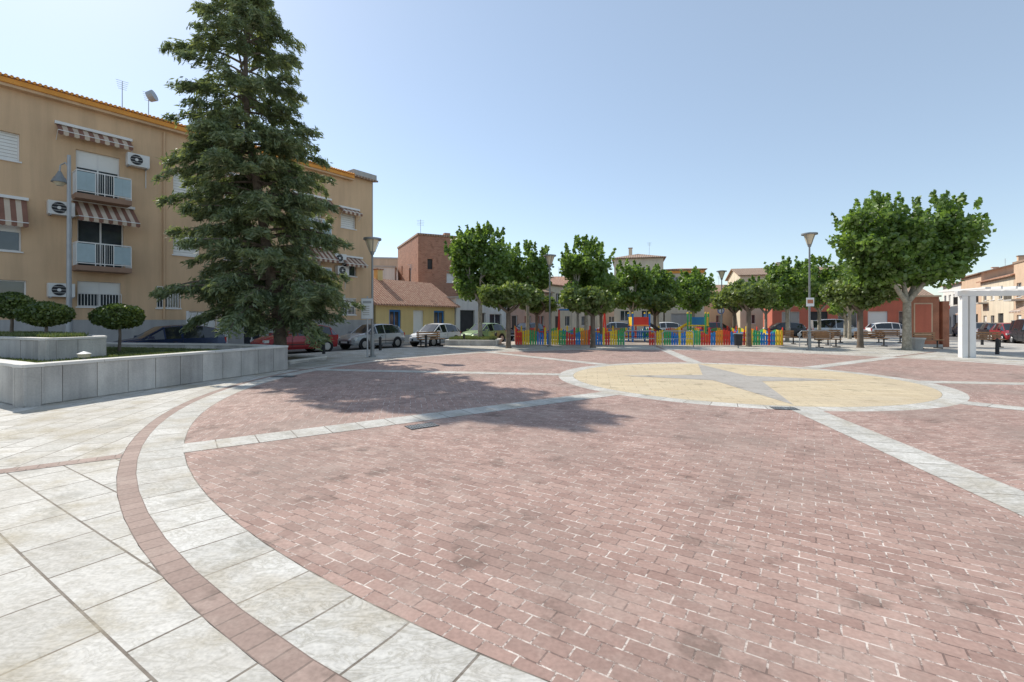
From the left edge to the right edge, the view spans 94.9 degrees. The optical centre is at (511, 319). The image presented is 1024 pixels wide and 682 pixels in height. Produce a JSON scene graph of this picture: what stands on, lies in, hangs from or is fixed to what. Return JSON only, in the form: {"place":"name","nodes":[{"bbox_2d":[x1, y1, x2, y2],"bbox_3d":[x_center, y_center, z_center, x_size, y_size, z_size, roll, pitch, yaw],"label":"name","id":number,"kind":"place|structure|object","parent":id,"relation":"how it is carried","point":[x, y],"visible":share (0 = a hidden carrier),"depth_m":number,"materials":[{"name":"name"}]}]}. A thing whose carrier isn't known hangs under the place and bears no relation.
{"place":"outdoors","nodes":[
{"label":"outdoors","id":0,"kind":"place"},
{"bbox_2d":[373,267,397,279],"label":"walls","id":1,"kind":"structure","parent":0,"point":[389,273],"depth_m":50.77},
{"bbox_2d":[373,258,397,268],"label":"walls","id":2,"kind":"structure","parent":0,"point":[386,262],"depth_m":58.93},
{"bbox_2d":[0,0,1023,300],"label":"sky","id":3,"kind":"structure","parent":0,"point":[713,135],"materials":[{"name":"blue"}]},
{"bbox_2d":[116,338,1023,666],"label":"plaza pavement","id":4,"kind":"structure","parent":0,"point":[980,348],"depth_m":28.18,"materials":[{"name":"stone"}]},
{"bbox_2d":[445,338,501,345],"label":"planter wall","id":5,"kind":"structure","parent":4,"relation":"on","point":[497,342],"depth_m":29.11,"materials":[{"name":"concrete"}]},
{"label":"low planter soil","id":6,"kind":"structure","parent":5,"relation":"in","visible":0},
{"bbox_2d":[449,335,496,339],"bbox_3d":[-2.478,1.215,30.607,3.173,0.357,2.412,0,0,9],"label":"shrub bed","id":7,"kind":"object","parent":6,"relation":"on","point":[471,337],"visible":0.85,"depth_m":29.68,"materials":[{"name":"green plant"}]},
{"bbox_2d":[444,220,519,336],"bbox_3d":[-1.942,-2.424,31.187,5.049,8.148,4.992,0,0,0],"label":"plane tree","id":8,"kind":"object","parent":4,"relation":"on","point":[476,258],"visible":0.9,"depth_m":30.09,"materials":[{"name":"green plant"}]},
{"bbox_2d":[476,280,543,347],"bbox_3d":[-0.119,-0.267,26.528,3.767,3.834,3.723,0,0,0],"label":"mulberry tree","id":9,"kind":"object","parent":4,"relation":"on","point":[509,294],"visible":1,"depth_m":25.52,"materials":[{"name":"green plant"}]},
{"bbox_2d":[0,344,1023,681],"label":"slab paving","id":10,"kind":"structure","parent":4,"relation":"on","point":[88,592],"depth_m":3.17,"materials":[{"name":"stone"}]},
{"bbox_2d":[0,342,287,407],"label":"planter wall","id":11,"kind":"structure","parent":10,"relation":"on","point":[26,384],"depth_m":10.40,"materials":[{"name":"stone"}]},
{"label":"planter soil","id":12,"kind":"structure","parent":11,"relation":"in","visible":0},
{"bbox_2d":[0,335,106,361],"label":"planter wall","id":13,"kind":"structure","parent":12,"relation":"on","point":[40,348],"depth_m":11.48,"materials":[{"name":"concrete"}]},
{"label":"upper planter soil","id":14,"kind":"structure","parent":13,"relation":"in","visible":0},
{"bbox_2d":[0,291,36,332],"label":"topiary tree","id":15,"kind":"object","parent":14,"relation":"on","point":[10,301],"visible":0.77,"depth_m":12.79,"materials":[{"name":"green plant"}]},
{"bbox_2d":[0,331,88,337],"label":"planter plants","id":16,"kind":"object","parent":14,"relation":"on","point":[53,334],"visible":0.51,"depth_m":12.27,"materials":[{"name":"green plant"}]},
{"bbox_2d":[12,300,77,332],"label":"topiary tree","id":17,"kind":"object","parent":14,"relation":"on","point":[45,314],"visible":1,"depth_m":12.71,"materials":[{"name":"green plant"}]},
{"bbox_2d":[0,346,222,362],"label":"grass","id":18,"kind":"structure","parent":12,"relation":"on","point":[124,351],"depth_m":13.65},
{"bbox_2d":[87,303,146,351],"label":"topiary tree","id":19,"kind":"object","parent":12,"relation":"on","point":[117,316],"visible":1,"depth_m":13.68,"materials":[{"name":"green plant"}]},
{"bbox_2d":[288,355,326,364],"bbox_3d":[-8.971,1.519,18.068,2.781,0.162,2.513,0,0,14],"label":"tree bed kerb","id":20,"kind":"object","parent":10,"relation":"on","point":[311,358],"visible":0.37,"depth_m":17.98,"materials":[{"name":"concrete"}]},
{"bbox_2d":[288,357,308,359],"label":"tree bed soil","id":21,"kind":"object","parent":20,"relation":"in","point":[290,358],"visible":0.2,"depth_m":18.71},
{"bbox_2d":[148,0,365,350],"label":"conifer tree","id":22,"kind":"object","parent":21,"relation":"on","point":[262,285],"visible":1,"depth_m":16.99,"materials":[{"name":"green plant"}]},
{"bbox_2d":[361,296,372,356],"bbox_3d":[-6.150,0.300,19.991,0.520,2.600,0.088,0,0,0],"label":"information sign","id":23,"kind":"object","parent":10,"relation":"on","point":[367,312],"visible":0.93,"depth_m":19.95,"materials":[{"name":"metal"}]},
{"bbox_2d":[363,237,380,356],"bbox_3d":[-6.000,-0.975,20.200,0.751,5.150,0.751,0,0,0],"label":"street lamp","id":24,"kind":"object","parent":10,"relation":"on","point":[372,243],"visible":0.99,"depth_m":20.15,"materials":[{"name":"grey metal"}]},
{"bbox_2d":[416,331,444,347],"bbox_3d":[-4.808,1.150,27.806,0.540,0.900,1.800,0,0,38],"label":"park bench","id":25,"kind":"object","parent":10,"relation":"on","point":[419,335],"visible":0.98,"depth_m":27.80,"materials":[{"name":"wood"}]},
{"bbox_2d":[0,344,1023,681],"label":"red paver band","id":26,"kind":"object","parent":10,"relation":"on","point":[250,636],"visible":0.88,"depth_m":2.83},
{"bbox_2d":[543,254,555,346],"bbox_3d":[2.250,-1.150,28.000,0.751,5.500,0.751,0,0,0],"label":"street lamp","id":27,"kind":"object","parent":10,"relation":"on","point":[549,258],"visible":1,"depth_m":27.95,"materials":[{"name":"grey metal"}]},
{"bbox_2d":[733,333,742,347],"bbox_3d":[12.800,1.180,26.600,0.517,0.840,0.517,0,0,0],"label":"litter bin","id":28,"kind":"object","parent":10,"relation":"on","point":[738,338],"visible":0.92,"depth_m":26.42,"materials":[{"name":"metal"}]},
{"bbox_2d":[801,232,817,350],"bbox_3d":[15.500,-1.475,24.500,0.751,6.150,0.751,0,0,0],"label":"street lamp","id":29,"kind":"object","parent":10,"relation":"on","point":[809,237],"visible":1,"depth_m":24.43,"materials":[{"name":"grey metal"}]},
{"bbox_2d":[938,286,1023,357],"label":"pergola","id":30,"kind":"object","parent":10,"relation":"on","point":[966,323],"visible":1,"depth_m":19.79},
{"bbox_2d":[558,285,615,347],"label":"mulberry tree","id":31,"kind":"object","parent":4,"relation":"on","point":[593,301],"visible":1,"depth_m":26.32,"materials":[{"name":"green plant"}]},
{"bbox_2d":[185,350,1023,681],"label":"brick paving","id":32,"kind":"structure","parent":4,"relation":"on","point":[617,538],"depth_m":3.80,"materials":[{"name":"brick"}]},
{"bbox_2d":[405,422,439,429],"bbox_3d":[-1.350,1.587,7.050,0.450,0.009,0.280,0,0,-35],"label":"drain grate","id":33,"kind":"object","parent":32,"relation":"on","point":[422,425],"visible":1,"depth_m":7.05,"materials":[{"name":"metal"}]},
{"bbox_2d":[136,349,1023,681],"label":"white stone bands","id":34,"kind":"object","parent":32,"relation":"on","point":[348,635],"visible":0.98,"depth_m":3.38,"materials":[{"name":"stone"}]},
{"bbox_2d":[598,296,622,333],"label":"mulberry tree","id":35,"kind":"object","parent":4,"relation":"on","point":[619,303],"visible":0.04,"depth_m":36.88,"materials":[{"name":"green plant"}]},
{"bbox_2d":[610,259,656,339],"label":"plane tree","id":36,"kind":"object","parent":4,"relation":"on","point":[639,279],"visible":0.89,"depth_m":37.06,"materials":[{"name":"green plant"}]},
{"bbox_2d":[517,340,776,345],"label":"playground floor","id":37,"kind":"structure","parent":4,"relation":"on","point":[639,342],"depth_m":30.35,"materials":[{"name":"rubber"}]},
{"bbox_2d":[509,239,553,342],"bbox_3d":[1.125,-1.966,32.935,3.633,7.232,3.467,0,0,-21],"label":"plane tree","id":38,"kind":"object","parent":37,"relation":"on","point":[534,269],"visible":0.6,"depth_m":32.18,"materials":[{"name":"green plant"}]},
{"bbox_2d":[519,294,560,339],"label":"mulberry tree","id":39,"kind":"object","parent":37,"relation":"on","point":[542,305],"visible":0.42,"depth_m":35.72,"materials":[{"name":"green plant"}]},
{"bbox_2d":[558,309,606,339],"bbox_3d":[4.900,0.432,33.000,3.300,2.365,1.496,0,0,0],"label":"swing set","id":40,"kind":"object","parent":37,"relation":"on","point":[604,318],"visible":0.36,"depth_m":32.99,"materials":[{"name":"red paint"}]},
{"bbox_2d":[558,234,618,343],"bbox_3d":[5.006,-2.013,31.074,4.049,7.325,4.146,0,0,0],"label":"plane tree","id":41,"kind":"object","parent":37,"relation":"on","point":[584,270],"visible":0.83,"depth_m":30.27,"materials":[{"name":"green plant"}]},
{"bbox_2d":[515,326,782,344],"bbox_3d":[8.697,0.995,32.800,16.995,1.090,8.400,0,0,0],"label":"playground fence","id":42,"kind":"object","parent":37,"relation":"on","point":[765,337],"visible":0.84,"depth_m":28.96,"materials":[{"name":"multicoloured paint"}]},
{"bbox_2d":[625,312,678,341],"bbox_3d":[10.000,0.525,34.100,4.000,2.150,1.358,0,0,0],"label":"playground slide","id":43,"kind":"object","parent":37,"relation":"on","point":[633,321],"visible":0.75,"depth_m":33.48,"materials":[{"name":"blue paint"}]},
{"bbox_2d":[658,312,715,342],"bbox_3d":[12.691,0.525,34.208,4.000,2.150,1.358,0,0,31],"label":"playground slide","id":44,"kind":"object","parent":37,"relation":"on","point":[699,321],"visible":0.68,"depth_m":34.12,"materials":[{"name":"green paint"}]},
{"bbox_2d":[637,291,676,339],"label":"mulberry tree","id":45,"kind":"object","parent":4,"relation":"on","point":[655,305],"visible":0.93,"depth_m":36.59,"materials":[{"name":"green plant"}]},
{"bbox_2d":[708,285,751,329],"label":"mulberry tree","id":46,"kind":"object","parent":4,"relation":"on","point":[716,302],"visible":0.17,"depth_m":36.84,"materials":[{"name":"green plant"}]},
{"bbox_2d":[719,278,779,346],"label":"mulberry tree","id":47,"kind":"object","parent":4,"relation":"on","point":[741,292],"visible":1,"depth_m":27.19,"materials":[{"name":"green plant"}]},
{"bbox_2d":[573,363,941,406],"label":"sand circle paving","id":48,"kind":"structure","parent":4,"relation":"on","point":[841,389],"depth_m":11.25,"materials":[{"name":"stone"}]},
{"bbox_2d":[637,364,831,403],"bbox_3d":[6.000,1.592,12.900,6.804,0.001,4.754,0,0,65],"label":"compass star","id":49,"kind":"object","parent":48,"relation":"on","point":[755,384],"visible":1,"depth_m":12.54,"materials":[{"name":"stone"}]},
{"bbox_2d":[762,256,819,341],"bbox_3d":[19.955,-1.489,34.022,3.618,6.279,4.147,0,0,0],"label":"plane tree","id":50,"kind":"object","parent":4,"relation":"on","point":[788,280],"visible":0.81,"depth_m":33.14,"materials":[{"name":"green plant"}]},
{"bbox_2d":[794,253,847,340],"bbox_3d":[23.171,-1.705,35.563,4.812,6.710,3.789,0,0,0],"label":"plane tree","id":51,"kind":"object","parent":4,"relation":"on","point":[825,275],"visible":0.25,"depth_m":35.02,"materials":[{"name":"green plant"}]},
{"bbox_2d":[813,332,840,347],"bbox_3d":[18.396,1.150,27.409,1.800,0.900,0.540,0,0,-23],"label":"park bench","id":52,"kind":"object","parent":4,"relation":"on","point":[817,335],"visible":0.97,"depth_m":27.46,"materials":[{"name":"wood"}]},
{"bbox_2d":[828,270,852,338],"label":"plane tree","id":53,"kind":"object","parent":4,"relation":"on","point":[847,309],"visible":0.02,"depth_m":38.95,"materials":[{"name":"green plant"}]},
{"bbox_2d":[818,275,901,347],"bbox_3d":[19.792,-0.471,26.898,3.628,4.242,4.188,0,0,0],"label":"mulberry tree","id":54,"kind":"object","parent":4,"relation":"on","point":[858,300],"visible":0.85,"depth_m":26.35,"materials":[{"name":"green plant"}]},
{"bbox_2d":[854,331,889,345],"bbox_3d":[21.800,1.150,28.510,1.800,0.900,0.540,0,0,0],"label":"park bench","id":55,"kind":"object","parent":4,"relation":"on","point":[855,334],"visible":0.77,"depth_m":28.70,"materials":[{"name":"wood"}]},
{"bbox_2d":[874,330,901,342],"bbox_3d":[26.500,1.150,33.010,1.800,0.900,0.540,0,0,0],"label":"park bench","id":56,"kind":"object","parent":4,"relation":"on","point":[897,332],"visible":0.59,"depth_m":33.20,"materials":[{"name":"wood"}]},
{"bbox_2d":[825,189,996,349],"bbox_3d":[20.991,-2.675,25.108,7.839,8.650,4.753,0,0,0],"label":"plane tree","id":57,"kind":"object","parent":4,"relation":"on","point":[881,242],"visible":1,"depth_m":24.10,"materials":[{"name":"green plant"}]},
{"bbox_2d":[912,338,925,349],"bbox_3d":[22.000,1.290,25.600,0.776,0.620,0.776,0,0,-22],"label":"stone planter pot","id":58,"kind":"object","parent":4,"relation":"on","point":[917,343],"visible":0.64,"depth_m":25.33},
{"bbox_2d":[912,332,942,348],"bbox_3d":[23.197,1.150,26.209,1.800,0.900,0.540,0,0,-17],"label":"park bench","id":59,"kind":"object","parent":4,"relation":"on","point":[932,338],"visible":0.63,"depth_m":26.40,"materials":[{"name":"wood"}]},
{"bbox_2d":[911,295,948,346],"bbox_3d":[24.717,0.075,28.107,2.120,3.050,0.740,0,0,9],"label":"advertising kiosk","id":60,"kind":"object","parent":4,"relation":"on","point":[929,313],"visible":0.66,"depth_m":27.83,"materials":[{"name":"metal"}]},
{"bbox_2d":[976,332,1005,347],"bbox_3d":[27.603,1.150,27.510,1.800,0.900,0.540,0,0,17],"label":"park bench","id":61,"kind":"object","parent":4,"relation":"on","point":[997,335],"visible":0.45,"depth_m":27.53,"materials":[{"name":"wood"}]},
{"bbox_2d":[288,333,1023,353],"bbox_3d":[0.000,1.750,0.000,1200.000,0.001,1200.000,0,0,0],"label":"ground","id":62,"kind":"structure","parent":0,"point":[951,337],"depth_m":30.82,"materials":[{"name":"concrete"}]},
{"bbox_2d":[51,155,72,331],"bbox_3d":[-18.181,-2.450,18.961,0.752,8.400,0.540,0,0,22],"label":"bell street lamp","id":63,"kind":"object","parent":62,"relation":"on","point":[58,179],"visible":0.7,"depth_m":18.95,"materials":[{"name":"metal"}]},
{"bbox_2d":[114,325,226,342],"bbox_3d":[-15.458,1.012,21.112,2.040,1.564,4.364,0,0,37],"label":"parked car","id":64,"kind":"object","parent":62,"relation":"on","point":[172,334],"visible":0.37,"depth_m":20.82,"materials":[{"name":"metal"}]},
{"bbox_2d":[0,72,377,343],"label":"apartment block","id":65,"kind":"structure","parent":62,"relation":"on","point":[123,252],"depth_m":21.71,"materials":[{"name":"paint"}]},
{"bbox_2d":[0,131,356,343],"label":"windows","id":66,"kind":"structure","parent":65,"relation":"in","point":[87,231],"depth_m":21.75,"materials":[{"name":"white glass"}]},
{"bbox_2d":[250,325,337,351],"bbox_3d":[-11.514,1.012,25.026,2.040,1.564,4.162,0,0,37],"label":"parked car","id":67,"kind":"object","parent":62,"relation":"on","point":[298,341],"visible":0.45,"depth_m":24.40,"materials":[{"name":"metal"}]},
{"bbox_2d":[338,323,404,349],"bbox_3d":[-8.649,1.012,29.001,2.040,1.564,4.263,0,0,30],"label":"parked car","id":68,"kind":"object","parent":62,"relation":"on","point":[394,335],"visible":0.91,"depth_m":28.42,"materials":[{"name":"metal"}]},
{"bbox_2d":[374,305,454,334],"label":"walls","id":69,"kind":"structure","parent":62,"relation":"on","point":[381,314],"depth_m":36.30,"materials":[{"name":"paint"}]},
{"bbox_2d":[373,264,459,307],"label":"roof","id":70,"kind":"structure","parent":69,"relation":"on","point":[387,292],"depth_m":37.79,"materials":[{"name":"tile"}]},
{"bbox_2d":[389,310,443,332],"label":"windows","id":71,"kind":"structure","parent":69,"relation":"attached to","point":[394,317],"depth_m":37.07,"materials":[{"name":"white glass"}]},
{"bbox_2d":[398,235,458,295],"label":"walls","id":72,"kind":"structure","parent":62,"relation":"on","point":[416,252],"depth_m":45.56,"materials":[{"name":"brick"}]},
{"bbox_2d":[397,233,455,248],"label":"roof","id":73,"kind":"structure","parent":72,"relation":"on","point":[412,237],"depth_m":45.57,"materials":[{"name":"tile"}]},
{"bbox_2d":[418,220,453,272],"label":"chimney","id":74,"kind":"object","parent":72,"relation":"on","point":[436,271],"visible":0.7,"depth_m":45.50,"materials":[{"name":"brick"}]},
{"bbox_2d":[427,259,453,282],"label":"windows","id":75,"kind":"structure","parent":72,"relation":"attached to","point":[450,278],"depth_m":45.93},
{"bbox_2d":[408,323,460,345],"bbox_3d":[-5.205,1.012,31.916,2.040,1.564,3.756,0,0,31],"label":"parked car","id":76,"kind":"object","parent":62,"relation":"on","point":[447,331],"visible":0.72,"depth_m":31.33,"materials":[{"name":"metal"}]},
{"bbox_2d":[450,298,505,330],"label":"walls","id":77,"kind":"structure","parent":62,"relation":"on","point":[469,305],"depth_m":42.36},
{"bbox_2d":[460,310,500,332],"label":"windows","id":78,"kind":"structure","parent":77,"relation":"attached to","point":[466,319],"depth_m":41.96,"materials":[{"name":"grey glass"}]},
{"bbox_2d":[461,323,505,341],"bbox_3d":[-2.200,1.012,36.410,2.040,1.564,3.857,0,0,37],"label":"parked car","id":79,"kind":"object","parent":62,"relation":"on","point":[489,329],"visible":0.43,"depth_m":36.00,"materials":[{"name":"metal"}]},
{"bbox_2d":[468,293,548,329],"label":"walls","id":80,"kind":"structure","parent":62,"relation":"on","point":[519,313],"depth_m":49.40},
{"bbox_2d":[512,315,542,327],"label":"windows","id":81,"kind":"structure","parent":80,"relation":"attached to","point":[514,320],"depth_m":47.61,"materials":[{"name":"grey glass"}]},
{"bbox_2d":[511,322,543,339],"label":"parked car","id":82,"kind":"object","parent":62,"relation":"on","point":[531,325],"visible":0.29,"depth_m":40.84,"materials":[{"name":"metal"}]},
{"bbox_2d":[546,285,598,330],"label":"walls","id":83,"kind":"structure","parent":62,"relation":"on","point":[571,315],"depth_m":54.98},
{"bbox_2d":[550,270,567,286],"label":"roof","id":84,"kind":"structure","parent":83,"relation":"on","point":[557,282],"depth_m":56.61,"materials":[{"name":"tile"}]},
{"bbox_2d":[555,293,583,327],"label":"windows","id":85,"kind":"structure","parent":83,"relation":"attached to","point":[566,318],"depth_m":55.05,"materials":[{"name":"grey glass"}]},
{"bbox_2d":[595,322,629,333],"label":"parked car","id":86,"kind":"object","parent":62,"relation":"on","point":[617,325],"visible":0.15,"depth_m":49.30,"materials":[{"name":"metal"}]},
{"bbox_2d":[614,258,662,329],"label":"walls","id":87,"kind":"structure","parent":62,"relation":"on","point":[644,262],"depth_m":63.19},
{"bbox_2d":[620,269,650,320],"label":"windows","id":88,"kind":"structure","parent":87,"relation":"attached to","point":[623,315],"depth_m":63.78,"materials":[{"name":"grey glass"}]},
{"bbox_2d":[611,248,665,265],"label":"roof","id":89,"kind":"structure","parent":87,"relation":"on","point":[631,256],"depth_m":63.85,"materials":[{"name":"tile"}]},
{"bbox_2d":[633,263,686,326],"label":"plane tree","id":90,"kind":"object","parent":62,"relation":"on","point":[666,282],"visible":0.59,"depth_m":39.99,"materials":[{"name":"green plant"}]},
{"bbox_2d":[640,322,679,335],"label":"parked car","id":91,"kind":"object","parent":62,"relation":"on","point":[663,325],"visible":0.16,"depth_m":49.80,"materials":[{"name":"metal"}]},
{"bbox_2d":[663,270,703,329],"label":"walls","id":92,"kind":"structure","parent":62,"relation":"on","point":[667,316],"depth_m":62.11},
{"bbox_2d":[671,277,689,324],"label":"windows","id":93,"kind":"structure","parent":92,"relation":"attached to","point":[680,318],"depth_m":62.20,"materials":[{"name":"grey glass"}]},
{"bbox_2d":[675,265,716,327],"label":"plane tree","id":94,"kind":"object","parent":62,"relation":"on","point":[696,286],"visible":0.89,"depth_m":41.36,"materials":[{"name":"green plant"}]},
{"bbox_2d":[677,274,717,311],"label":"street tree","id":95,"kind":"object","parent":62,"relation":"on","point":[709,296],"visible":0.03,"depth_m":50.96,"materials":[{"name":"green plant"}]},
{"bbox_2d":[696,322,737,334],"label":"parked car","id":96,"kind":"object","parent":62,"relation":"on","point":[712,325],"visible":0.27,"depth_m":49.76,"materials":[{"name":"metal"}]},
{"bbox_2d":[748,275,788,327],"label":"street tree","id":97,"kind":"object","parent":62,"relation":"on","point":[765,311],"visible":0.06,"depth_m":49.90,"materials":[{"name":"green plant"}]},
{"bbox_2d":[764,322,806,337],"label":"parked car","id":98,"kind":"object","parent":62,"relation":"on","point":[797,328],"visible":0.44,"depth_m":46.10,"materials":[{"name":"metal"}]},
{"bbox_2d":[763,298,902,328],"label":"walls","id":99,"kind":"structure","parent":62,"relation":"on","point":[893,308],"depth_m":53.80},
{"bbox_2d":[782,311,901,327],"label":"windows","id":100,"kind":"structure","parent":99,"relation":"attached to","point":[877,316],"depth_m":53.04,"materials":[{"name":"white glass"}]},
{"bbox_2d":[811,319,867,337],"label":"parked van","id":101,"kind":"object","parent":62,"relation":"on","point":[832,324],"visible":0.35,"depth_m":44.95,"materials":[{"name":"metal"}]},
{"bbox_2d":[827,300,856,337],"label":"street tree","id":102,"kind":"object","parent":62,"relation":"on","point":[843,315],"visible":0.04,"depth_m":42.89,"materials":[{"name":"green plant"}]},
{"bbox_2d":[864,322,901,337],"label":"parked car","id":103,"kind":"object","parent":62,"relation":"on","point":[883,326],"visible":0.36,"depth_m":44.04,"materials":[{"name":"metal"}]},
{"bbox_2d":[943,282,960,332],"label":"walls","id":104,"kind":"structure","parent":62,"relation":"on","point":[953,310],"depth_m":61.73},
{"bbox_2d":[977,322,996,340],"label":"parked car","id":105,"kind":"object","parent":62,"relation":"on","point":[985,327],"visible":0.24,"depth_m":40.24,"materials":[{"name":"metal"}]},
{"bbox_2d":[961,265,1013,321],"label":"walls","id":106,"kind":"structure","parent":62,"relation":"on","point":[969,281],"depth_m":51.83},
{"bbox_2d":[965,255,1023,276],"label":"roof","id":107,"kind":"structure","parent":106,"relation":"on","point":[1020,257],"depth_m":52.22,"materials":[{"name":"tile"}]},
{"bbox_2d":[981,275,1013,322],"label":"walls","id":108,"kind":"structure","parent":62,"relation":"on","point":[995,307],"depth_m":47.24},
{"bbox_2d":[989,323,1022,342],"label":"parked car","id":109,"kind":"object","parent":62,"relation":"on","point":[1003,328],"visible":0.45,"depth_m":36.28,"materials":[{"name":"metal"}]},
{"bbox_2d":[1009,319,1023,342],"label":"parked van","id":110,"kind":"object","parent":62,"relation":"on","point":[1016,330],"visible":0.98,"depth_m":34.15,"materials":[{"name":"metal"}]},
{"bbox_2d":[1014,262,1023,319],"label":"walls","id":111,"kind":"structure","parent":62,"relation":"on","point":[1019,272],"depth_m":42.57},
{"bbox_2d":[704,293,732,327],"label":"walls","id":112,"kind":"structure","parent":0,"point":[727,314],"depth_m":73.14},
{"bbox_2d":[728,271,900,331],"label":"walls","id":113,"kind":"structure","parent":0,"point":[741,316],"depth_m":67.83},
{"bbox_2d":[725,262,832,280],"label":"roof","id":114,"kind":"structure","parent":113,"relation":"on","point":[748,271],"depth_m":69.66,"materials":[{"name":"tile"}]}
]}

